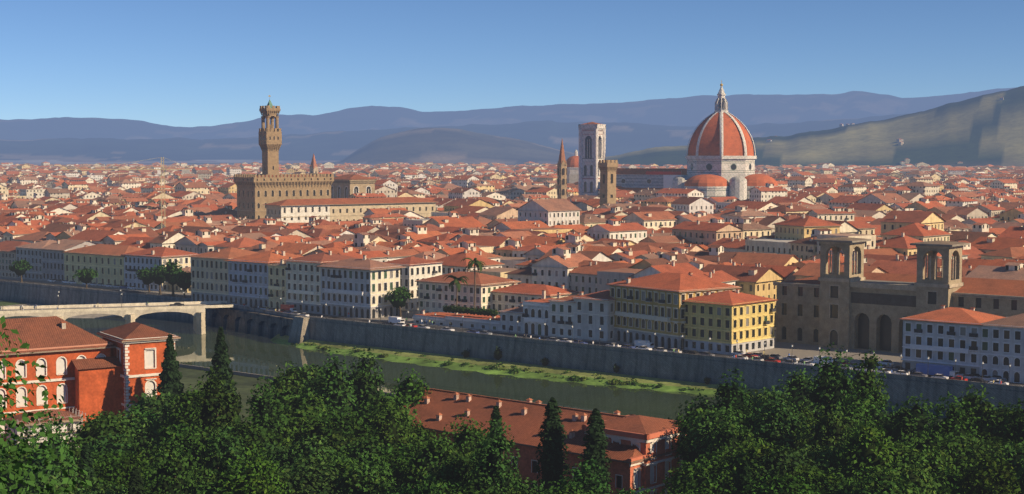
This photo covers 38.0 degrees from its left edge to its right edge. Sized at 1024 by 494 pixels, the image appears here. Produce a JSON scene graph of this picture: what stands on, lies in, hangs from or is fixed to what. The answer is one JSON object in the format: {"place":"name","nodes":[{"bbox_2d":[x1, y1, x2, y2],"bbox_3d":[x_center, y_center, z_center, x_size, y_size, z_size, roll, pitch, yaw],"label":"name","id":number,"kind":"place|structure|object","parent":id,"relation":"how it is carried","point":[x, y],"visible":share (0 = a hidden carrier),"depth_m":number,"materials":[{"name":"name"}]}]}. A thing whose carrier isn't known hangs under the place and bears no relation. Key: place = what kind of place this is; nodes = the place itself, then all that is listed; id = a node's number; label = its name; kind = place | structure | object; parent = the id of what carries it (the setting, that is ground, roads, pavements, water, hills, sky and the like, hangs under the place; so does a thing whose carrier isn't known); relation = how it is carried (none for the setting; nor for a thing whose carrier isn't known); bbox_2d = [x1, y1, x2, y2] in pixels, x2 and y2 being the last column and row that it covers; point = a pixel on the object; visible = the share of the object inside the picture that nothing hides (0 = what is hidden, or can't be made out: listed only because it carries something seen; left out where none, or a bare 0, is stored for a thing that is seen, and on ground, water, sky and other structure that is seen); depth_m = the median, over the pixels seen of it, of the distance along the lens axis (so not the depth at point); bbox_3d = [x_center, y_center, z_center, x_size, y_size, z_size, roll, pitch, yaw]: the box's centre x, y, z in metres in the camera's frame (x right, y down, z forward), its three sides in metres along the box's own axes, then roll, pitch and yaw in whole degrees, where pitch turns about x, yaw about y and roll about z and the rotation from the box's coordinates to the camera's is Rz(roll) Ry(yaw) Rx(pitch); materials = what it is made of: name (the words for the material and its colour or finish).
{"place":"outdoors","nodes":[
{"label":"outdoors","id":0,"kind":"place"},
{"bbox_2d":[178,364,394,423],"bbox_3d":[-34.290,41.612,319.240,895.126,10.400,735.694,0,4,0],"label":"bank street","id":1,"kind":"structure","parent":0,"point":[191,374],"depth_m":374.18,"materials":[{"name":"stone"}]},
{"bbox_2d":[671,409,706,467],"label":"tree","id":2,"kind":"object","parent":1,"relation":"on","point":[691,456],"visible":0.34,"depth_m":239.66,"materials":[{"name":"green plant"}]},
{"bbox_2d":[668,393,722,426],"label":"tree","id":3,"kind":"object","parent":1,"relation":"on","point":[703,406],"visible":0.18,"depth_m":246.25,"materials":[{"name":"green plant"}]},
{"bbox_2d":[680,404,757,464],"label":"tree","id":4,"kind":"object","parent":1,"relation":"on","point":[707,424],"visible":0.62,"depth_m":232.97,"materials":[{"name":"green plant"}]},
{"bbox_2d":[710,367,753,417],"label":"tree","id":5,"kind":"object","parent":1,"relation":"on","point":[734,396],"visible":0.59,"depth_m":244.65,"materials":[{"name":"green plant"}]},
{"bbox_2d":[748,391,808,453],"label":"tree","id":6,"kind":"object","parent":1,"relation":"on","point":[780,422],"visible":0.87,"depth_m":233.32,"materials":[{"name":"green plant"}]},
{"bbox_2d":[775,367,819,430],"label":"tree","id":7,"kind":"object","parent":1,"relation":"on","point":[796,388],"visible":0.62,"depth_m":273.97,"materials":[{"name":"green plant"}]},
{"bbox_2d":[799,403,854,450],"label":"tree","id":8,"kind":"object","parent":1,"relation":"on","point":[829,431],"visible":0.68,"depth_m":229.18,"materials":[{"name":"green plant"}]},
{"bbox_2d":[806,342,859,422],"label":"tree","id":9,"kind":"object","parent":1,"relation":"on","point":[833,384],"visible":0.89,"depth_m":251.96,"materials":[{"name":"green plant"}]},
{"bbox_2d":[832,401,877,441],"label":"tree","id":10,"kind":"object","parent":1,"relation":"on","point":[862,417],"visible":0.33,"depth_m":234.63,"materials":[{"name":"green plant"}]},
{"bbox_2d":[830,386,900,436],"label":"tree","id":11,"kind":"object","parent":1,"relation":"on","point":[875,411],"visible":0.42,"depth_m":248.06,"materials":[{"name":"green plant"}]},
{"bbox_2d":[847,348,889,410],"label":"tree","id":12,"kind":"object","parent":1,"relation":"on","point":[867,380],"visible":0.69,"depth_m":255.85,"materials":[{"name":"green plant"}]},
{"bbox_2d":[891,393,938,447],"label":"tree","id":13,"kind":"object","parent":1,"relation":"on","point":[914,420],"visible":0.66,"depth_m":242.61,"materials":[{"name":"green plant"}]},
{"bbox_2d":[881,439,957,492],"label":"tree","id":14,"kind":"object","parent":1,"relation":"on","point":[933,462],"visible":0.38,"depth_m":214.67,"materials":[{"name":"green plant"}]},
{"bbox_2d":[887,428,973,475],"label":"tree","id":15,"kind":"object","parent":1,"relation":"on","point":[950,452],"visible":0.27,"depth_m":222.48,"materials":[{"name":"green plant"}]},
{"bbox_2d":[923,392,977,444],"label":"tree","id":16,"kind":"object","parent":1,"relation":"on","point":[954,422],"visible":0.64,"depth_m":233.50,"materials":[{"name":"green plant"}]},
{"bbox_2d":[926,468,977,493],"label":"tree","id":17,"kind":"object","parent":1,"relation":"on","point":[951,482],"visible":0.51,"depth_m":210.20,"materials":[{"name":"green plant"}]},
{"bbox_2d":[931,432,1003,476],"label":"tree","id":18,"kind":"object","parent":1,"relation":"on","point":[976,448],"visible":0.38,"depth_m":224.51,"materials":[{"name":"green plant"}]},
{"bbox_2d":[945,384,997,439],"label":"tree","id":19,"kind":"object","parent":1,"relation":"on","point":[982,410],"visible":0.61,"depth_m":250.50,"materials":[{"name":"green plant"}]},
{"bbox_2d":[957,449,1022,493],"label":"tree","id":20,"kind":"object","parent":1,"relation":"on","point":[986,477],"visible":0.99,"depth_m":207.55,"materials":[{"name":"green plant"}]},
{"bbox_2d":[980,402,1020,444],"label":"tree","id":21,"kind":"object","parent":1,"relation":"on","point":[998,421],"visible":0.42,"depth_m":247.53,"materials":[{"name":"green plant"}]},
{"bbox_2d":[990,441,1023,479],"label":"tree","id":22,"kind":"object","parent":1,"relation":"on","point":[1011,455],"visible":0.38,"depth_m":221.04,"materials":[{"name":"green plant"}]},
{"bbox_2d":[997,398,1023,447],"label":"tree","id":23,"kind":"object","parent":1,"relation":"on","point":[1015,431],"visible":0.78,"depth_m":237.36,"materials":[{"name":"green plant"}]},
{"bbox_2d":[5,316,942,432],"bbox_3d":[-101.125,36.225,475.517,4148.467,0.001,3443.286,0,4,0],"label":"river","id":24,"kind":"structure","parent":0,"point":[254,354],"depth_m":444.74,"materials":[{"name":"liquid"}]},
{"bbox_2d":[0,86,1023,487],"bbox_3d":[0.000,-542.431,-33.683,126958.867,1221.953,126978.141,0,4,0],"label":"mountains","id":25,"kind":"structure","parent":0,"point":[976,128],"depth_m":13010.88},
{"bbox_2d":[3,407,85,447],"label":"balustrade","id":26,"kind":"object","parent":25,"relation":"on","point":[66,415],"visible":0.41,"depth_m":284.79,"materials":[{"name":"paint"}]},
{"bbox_2d":[0,316,91,493],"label":"tree","id":27,"kind":"object","parent":25,"relation":"on","point":[25,445],"visible":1,"depth_m":54.69,"materials":[{"name":"green plant"}]},
{"bbox_2d":[22,409,77,481],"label":"tree","id":28,"kind":"object","parent":25,"relation":"on","point":[56,443],"visible":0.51,"depth_m":198.50,"materials":[{"name":"green plant"}]},
{"bbox_2d":[21,471,100,493],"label":"tree","id":29,"kind":"object","parent":25,"relation":"on","point":[43,485],"visible":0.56,"depth_m":186.57,"materials":[{"name":"green plant"}]},
{"bbox_2d":[77,442,97,485],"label":"tree","id":30,"kind":"object","parent":25,"relation":"on","point":[86,456],"visible":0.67,"depth_m":202.47,"materials":[{"name":"green plant"}]},
{"bbox_2d":[0,316,180,440],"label":"orange villa","id":31,"kind":"object","parent":25,"relation":"on","point":[114,370],"visible":0.72,"depth_m":300.17,"materials":[{"name":"paint"}]},
{"bbox_2d":[63,411,147,453],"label":"tree","id":32,"kind":"object","parent":25,"relation":"on","point":[90,430],"visible":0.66,"depth_m":228.33,"materials":[{"name":"green plant"}]},
{"bbox_2d":[87,433,140,464],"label":"tree","id":33,"kind":"object","parent":25,"relation":"on","point":[112,446],"visible":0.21,"depth_m":221.00,"materials":[{"name":"green plant"}]},
{"bbox_2d":[78,450,157,493],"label":"tree","id":34,"kind":"object","parent":25,"relation":"on","point":[113,469],"visible":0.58,"depth_m":206.31,"materials":[{"name":"green plant"}]},
{"bbox_2d":[114,407,160,450],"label":"tree","id":35,"kind":"object","parent":25,"relation":"on","point":[146,433],"visible":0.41,"depth_m":236.66,"materials":[{"name":"green plant"}]},
{"bbox_2d":[124,388,179,423],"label":"tree","id":36,"kind":"object","parent":25,"relation":"on","point":[154,403],"visible":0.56,"depth_m":263.23,"materials":[{"name":"green plant"}]},
{"bbox_2d":[119,441,184,475],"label":"tree","id":37,"kind":"object","parent":25,"relation":"on","point":[146,454],"visible":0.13,"depth_m":217.24,"materials":[{"name":"green plant"}]},
{"bbox_2d":[156,334,183,401],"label":"conifer","id":38,"kind":"object","parent":25,"relation":"on","point":[169,377],"visible":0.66,"depth_m":293.24,"materials":[{"name":"green plant"}]},
{"bbox_2d":[142,437,201,493],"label":"tree","id":39,"kind":"object","parent":25,"relation":"on","point":[169,477],"visible":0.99,"depth_m":192.72,"materials":[{"name":"green plant"}]},
{"bbox_2d":[149,420,204,476],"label":"tree","id":40,"kind":"object","parent":25,"relation":"on","point":[170,433],"visible":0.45,"depth_m":218.68,"materials":[{"name":"green plant"}]},
{"bbox_2d":[170,427,221,477],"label":"tree","id":41,"kind":"object","parent":25,"relation":"on","point":[201,461],"visible":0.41,"depth_m":218.38,"materials":[{"name":"green plant"}]},
{"bbox_2d":[159,384,236,432],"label":"tree","id":42,"kind":"object","parent":25,"relation":"on","point":[181,411],"visible":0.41,"depth_m":245.47,"materials":[{"name":"green plant"}]},
{"bbox_2d":[182,465,233,493],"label":"tree","id":43,"kind":"object","parent":25,"relation":"on","point":[205,477],"visible":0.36,"depth_m":199.67,"materials":[{"name":"green plant"}]},
{"bbox_2d":[186,365,243,438],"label":"tree","id":44,"kind":"object","parent":25,"relation":"on","point":[217,401],"visible":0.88,"depth_m":231.94,"materials":[{"name":"green plant"}]},
{"bbox_2d":[208,327,241,423],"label":"conifer","id":45,"kind":"object","parent":25,"relation":"on","point":[221,358],"visible":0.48,"depth_m":291.43,"materials":[{"name":"green plant"}]},
{"bbox_2d":[201,425,249,479],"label":"tree","id":46,"kind":"object","parent":25,"relation":"on","point":[226,448],"visible":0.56,"depth_m":218.23,"materials":[{"name":"green plant"}]},
{"bbox_2d":[222,415,278,461],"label":"tree","id":47,"kind":"object","parent":25,"relation":"on","point":[255,436],"visible":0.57,"depth_m":230.63,"materials":[{"name":"green plant"}]},
{"bbox_2d":[213,444,290,493],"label":"tree","id":48,"kind":"object","parent":25,"relation":"on","point":[254,478],"visible":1,"depth_m":190.99,"materials":[{"name":"green plant"}]},
{"bbox_2d":[243,376,287,438],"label":"tree","id":49,"kind":"object","parent":25,"relation":"on","point":[266,409],"visible":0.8,"depth_m":244.23,"materials":[{"name":"green plant"}]},
{"bbox_2d":[238,442,299,473],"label":"tree","id":50,"kind":"object","parent":25,"relation":"on","point":[282,457],"visible":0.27,"depth_m":217.89,"materials":[{"name":"green plant"}]},
{"bbox_2d":[234,95,333,218],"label":"palace with tower","id":51,"kind":"structure","parent":25,"relation":"on","point":[269,184],"depth_m":989.98,"materials":[{"name":"stone"}]},
{"bbox_2d":[266,361,307,404],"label":"tree","id":52,"kind":"object","parent":25,"relation":"on","point":[288,381],"visible":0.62,"depth_m":265.71,"materials":[{"name":"green plant"}]},
{"bbox_2d":[278,415,326,450],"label":"tree","id":53,"kind":"object","parent":25,"relation":"on","point":[293,430],"visible":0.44,"depth_m":247.38,"materials":[{"name":"green plant"}]},
{"bbox_2d":[270,388,337,426],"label":"tree","id":54,"kind":"object","parent":25,"relation":"on","point":[301,406],"visible":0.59,"depth_m":253.18,"materials":[{"name":"green plant"}]},
{"bbox_2d":[267,434,351,485],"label":"tree","id":55,"kind":"object","parent":25,"relation":"on","point":[310,452],"visible":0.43,"depth_m":217.23,"materials":[{"name":"green plant"}]},
{"bbox_2d":[269,461,352,493],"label":"tree","id":56,"kind":"object","parent":25,"relation":"on","point":[320,481],"visible":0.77,"depth_m":205.59,"materials":[{"name":"green plant"}]},
{"bbox_2d":[314,349,356,414],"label":"tree","id":57,"kind":"object","parent":25,"relation":"on","point":[334,387],"visible":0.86,"depth_m":264.06,"materials":[{"name":"green plant"}]},
{"bbox_2d":[311,432,365,462],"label":"tree","id":58,"kind":"object","parent":25,"relation":"on","point":[335,442],"visible":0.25,"depth_m":233.29,"materials":[{"name":"green plant"}]},
{"bbox_2d":[297,408,382,442],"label":"tree","id":59,"kind":"object","parent":25,"relation":"on","point":[345,424],"visible":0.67,"depth_m":240.40,"materials":[{"name":"green plant"}]},
{"bbox_2d":[263,197,436,224],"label":"long building","id":60,"kind":"structure","parent":25,"relation":"on","point":[304,210],"depth_m":919.63,"materials":[{"name":"paint"}]},
{"bbox_2d":[331,174,376,197],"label":"building","id":61,"kind":"structure","parent":25,"relation":"on","point":[344,186],"depth_m":1081.24,"materials":[{"name":"stone"}]},
{"bbox_2d":[345,347,384,427],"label":"tree","id":62,"kind":"object","parent":25,"relation":"on","point":[366,382],"visible":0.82,"depth_m":281.00,"materials":[{"name":"green plant"}]},
{"bbox_2d":[335,435,396,478],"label":"tree","id":63,"kind":"object","parent":25,"relation":"on","point":[370,446],"visible":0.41,"depth_m":228.03,"materials":[{"name":"green plant"}]},
{"bbox_2d":[339,452,396,493],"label":"tree","id":64,"kind":"object","parent":25,"relation":"on","point":[365,480],"visible":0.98,"depth_m":205.47,"materials":[{"name":"green plant"}]},
{"bbox_2d":[350,392,420,434],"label":"tree","id":65,"kind":"object","parent":25,"relation":"on","point":[369,407],"visible":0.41,"depth_m":255.00,"materials":[{"name":"green plant"}]},
{"bbox_2d":[366,400,411,450],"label":"tree","id":66,"kind":"object","parent":25,"relation":"on","point":[389,431],"visible":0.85,"depth_m":243.94,"materials":[{"name":"green plant"}]},
{"bbox_2d":[359,442,420,490],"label":"tree","id":67,"kind":"object","parent":25,"relation":"on","point":[393,458],"visible":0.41,"depth_m":226.62,"materials":[{"name":"green plant"}]},
{"bbox_2d":[388,368,431,409],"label":"tree","id":68,"kind":"object","parent":25,"relation":"on","point":[411,390],"visible":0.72,"depth_m":271.35,"materials":[{"name":"green plant"}]},
{"bbox_2d":[395,420,435,454],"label":"tree","id":69,"kind":"object","parent":25,"relation":"on","point":[414,434],"visible":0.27,"depth_m":250.22,"materials":[{"name":"green plant"}]},
{"bbox_2d":[386,474,468,493],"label":"tree","id":70,"kind":"object","parent":25,"relation":"on","point":[432,486],"visible":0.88,"depth_m":192.42,"materials":[{"name":"green plant"}]},
{"bbox_2d":[397,430,461,487],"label":"tree","id":71,"kind":"object","parent":25,"relation":"on","point":[433,450],"visible":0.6,"depth_m":217.96,"materials":[{"name":"green plant"}]},
{"bbox_2d":[415,454,481,492],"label":"tree","id":72,"kind":"object","parent":25,"relation":"on","point":[455,470],"visible":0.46,"depth_m":201.32,"materials":[{"name":"green plant"}]},
{"bbox_2d":[438,413,486,456],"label":"tree","id":73,"kind":"object","parent":25,"relation":"on","point":[463,438],"visible":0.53,"depth_m":226.22,"materials":[{"name":"green plant"}]},
{"bbox_2d":[452,468,530,493],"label":"tree","id":74,"kind":"object","parent":25,"relation":"on","point":[488,490],"visible":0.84,"depth_m":193.83,"materials":[{"name":"green plant"}]},
{"bbox_2d":[469,416,522,493],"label":"tree","id":75,"kind":"object","parent":25,"relation":"on","point":[496,451],"visible":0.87,"depth_m":195.19,"materials":[{"name":"green plant"}]},
{"bbox_2d":[0,175,1023,325],"bbox_3d":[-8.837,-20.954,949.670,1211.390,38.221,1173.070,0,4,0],"label":"city buildings","id":76,"kind":"structure","parent":25,"relation":"on","point":[760,241],"depth_m":713.32,"materials":[{"name":"tile"}]},
{"bbox_2d":[401,387,686,493],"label":"building","id":77,"kind":"structure","parent":25,"relation":"on","point":[640,452],"depth_m":245.34,"materials":[{"name":"tile"}]},
{"bbox_2d":[533,397,570,493],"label":"conifer","id":78,"kind":"object","parent":25,"relation":"on","point":[551,460],"visible":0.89,"depth_m":229.10,"materials":[{"name":"green plant"}]},
{"bbox_2d":[557,140,566,198],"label":"church spire","id":79,"kind":"structure","parent":25,"relation":"on","point":[562,179],"depth_m":1006.07,"materials":[{"name":"stone"}]},
{"bbox_2d":[554,456,614,493],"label":"tree","id":80,"kind":"object","parent":25,"relation":"on","point":[586,478],"visible":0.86,"depth_m":192.41,"materials":[{"name":"green plant"}]},
{"bbox_2d":[578,122,605,195],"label":"bell tower","id":81,"kind":"structure","parent":25,"relation":"on","point":[592,144],"depth_m":1252.54,"materials":[{"name":"stone"}]},
{"bbox_2d":[579,408,613,492],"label":"conifer","id":82,"kind":"object","parent":25,"relation":"on","point":[595,445],"visible":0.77,"depth_m":224.93,"materials":[{"name":"green plant"}]},
{"bbox_2d":[598,160,617,204],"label":"tower","id":83,"kind":"structure","parent":25,"relation":"on","point":[607,168],"depth_m":934.82,"materials":[{"name":"stone"}]},
{"bbox_2d":[593,80,777,199],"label":"domed cathedral","id":84,"kind":"structure","parent":25,"relation":"on","point":[720,157],"depth_m":1196.61,"materials":[{"name":"stone"}]},
{"bbox_2d":[661,452,738,493],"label":"tree","id":85,"kind":"object","parent":25,"relation":"on","point":[700,475],"visible":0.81,"depth_m":213.13,"materials":[{"name":"green plant"}]},
{"bbox_2d":[702,416,755,463],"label":"tree","id":86,"kind":"object","parent":25,"relation":"on","point":[726,437],"visible":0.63,"depth_m":227.43,"materials":[{"name":"green plant"}]},
{"bbox_2d":[732,460,753,493],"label":"tree","id":87,"kind":"object","parent":25,"relation":"on","point":[744,473],"visible":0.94,"depth_m":200.34,"materials":[{"name":"green plant"}]},
{"bbox_2d":[708,437,797,491],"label":"tree","id":88,"kind":"object","parent":25,"relation":"on","point":[747,453],"visible":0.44,"depth_m":213.27,"materials":[{"name":"green plant"}]},
{"bbox_2d":[733,471,820,493],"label":"tree","id":89,"kind":"object","parent":25,"relation":"on","point":[782,486],"visible":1,"depth_m":197.85,"materials":[{"name":"green plant"}]},
{"bbox_2d":[736,445,823,493],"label":"tree","id":90,"kind":"object","parent":25,"relation":"on","point":[782,462],"visible":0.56,"depth_m":210.00,"materials":[{"name":"green plant"}]},
{"bbox_2d":[769,464,854,493],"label":"tree","id":91,"kind":"object","parent":25,"relation":"on","point":[811,475],"visible":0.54,"depth_m":204.49,"materials":[{"name":"green plant"}]},
{"bbox_2d":[784,444,851,482],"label":"tree","id":92,"kind":"object","parent":25,"relation":"on","point":[812,452],"visible":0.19,"depth_m":217.75,"materials":[{"name":"green plant"}]},
{"bbox_2d":[832,417,899,485],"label":"tree","id":93,"kind":"object","parent":25,"relation":"on","point":[865,449],"visible":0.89,"depth_m":213.11,"materials":[{"name":"green plant"}]},
{"bbox_2d":[835,465,924,493],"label":"tree","id":94,"kind":"object","parent":25,"relation":"on","point":[881,482],"visible":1,"depth_m":197.95,"materials":[{"name":"green plant"}]},
{"bbox_2d":[773,237,1023,352],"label":"library building","id":95,"kind":"structure","parent":25,"relation":"on","point":[859,308],"depth_m":433.13,"materials":[{"name":"stone"}]},
{"bbox_2d":[862,463,951,493],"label":"tree","id":96,"kind":"object","parent":25,"relation":"on","point":[919,480],"visible":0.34,"depth_m":201.90,"materials":[{"name":"green plant"}]},
{"bbox_2d":[0,277,1023,417],"bbox_3d":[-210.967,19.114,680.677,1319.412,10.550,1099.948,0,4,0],"label":"embankment wall","id":97,"kind":"structure","parent":0,"point":[534,349],"depth_m":450.00,"materials":[{"name":"stone"}]},
{"bbox_2d":[0,301,233,333],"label":"ponte alle grazie","id":98,"kind":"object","parent":97,"relation":"on","point":[129,312],"visible":0.91,"depth_m":543.20,"materials":[{"name":"stone"}]},
{"bbox_2d":[205,308,309,343],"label":"river wall arcade","id":99,"kind":"object","parent":97,"relation":"on","point":[299,326],"visible":0.73,"depth_m":532.36,"materials":[{"name":"stone"}]},
{"bbox_2d":[384,286,412,317],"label":"court tree","id":100,"kind":"object","parent":97,"relation":"on","point":[399,296],"visible":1,"depth_m":517.94,"materials":[{"name":"green plant"}]},
{"bbox_2d":[0,239,1023,383],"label":"riverfront buildings","id":101,"kind":"structure","parent":97,"relation":"on","point":[668,309],"depth_m":495.98,"materials":[{"name":"paint"}]},
{"bbox_2d":[48,279,1008,384],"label":"cars","id":102,"kind":"object","parent":97,"relation":"on","point":[935,370],"visible":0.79,"depth_m":411.22,"materials":[{"name":"paint"}]},
{"bbox_2d":[0,97,1023,194],"bbox_3d":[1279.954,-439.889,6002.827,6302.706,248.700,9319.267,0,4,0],"label":"town houses","id":103,"kind":"structure","parent":0,"point":[986,179],"depth_m":2241.01,"materials":[{"name":"tile"}]},
{"bbox_2d":[0,0,1023,126],"label":"sky","id":104,"kind":"structure","parent":0,"point":[176,63],"materials":[{"name":"blue"}]},
{"bbox_2d":[270,334,785,396],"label":"river bank","id":105,"kind":"structure","parent":0,"point":[669,386],"depth_m":449.69,"materials":[{"name":"green plant"}]},
{"bbox_2d":[291,305,785,397],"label":"shrubs and reeds","id":106,"kind":"object","parent":105,"relation":"on","point":[498,352],"visible":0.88,"depth_m":458.23,"materials":[{"name":"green plant"}]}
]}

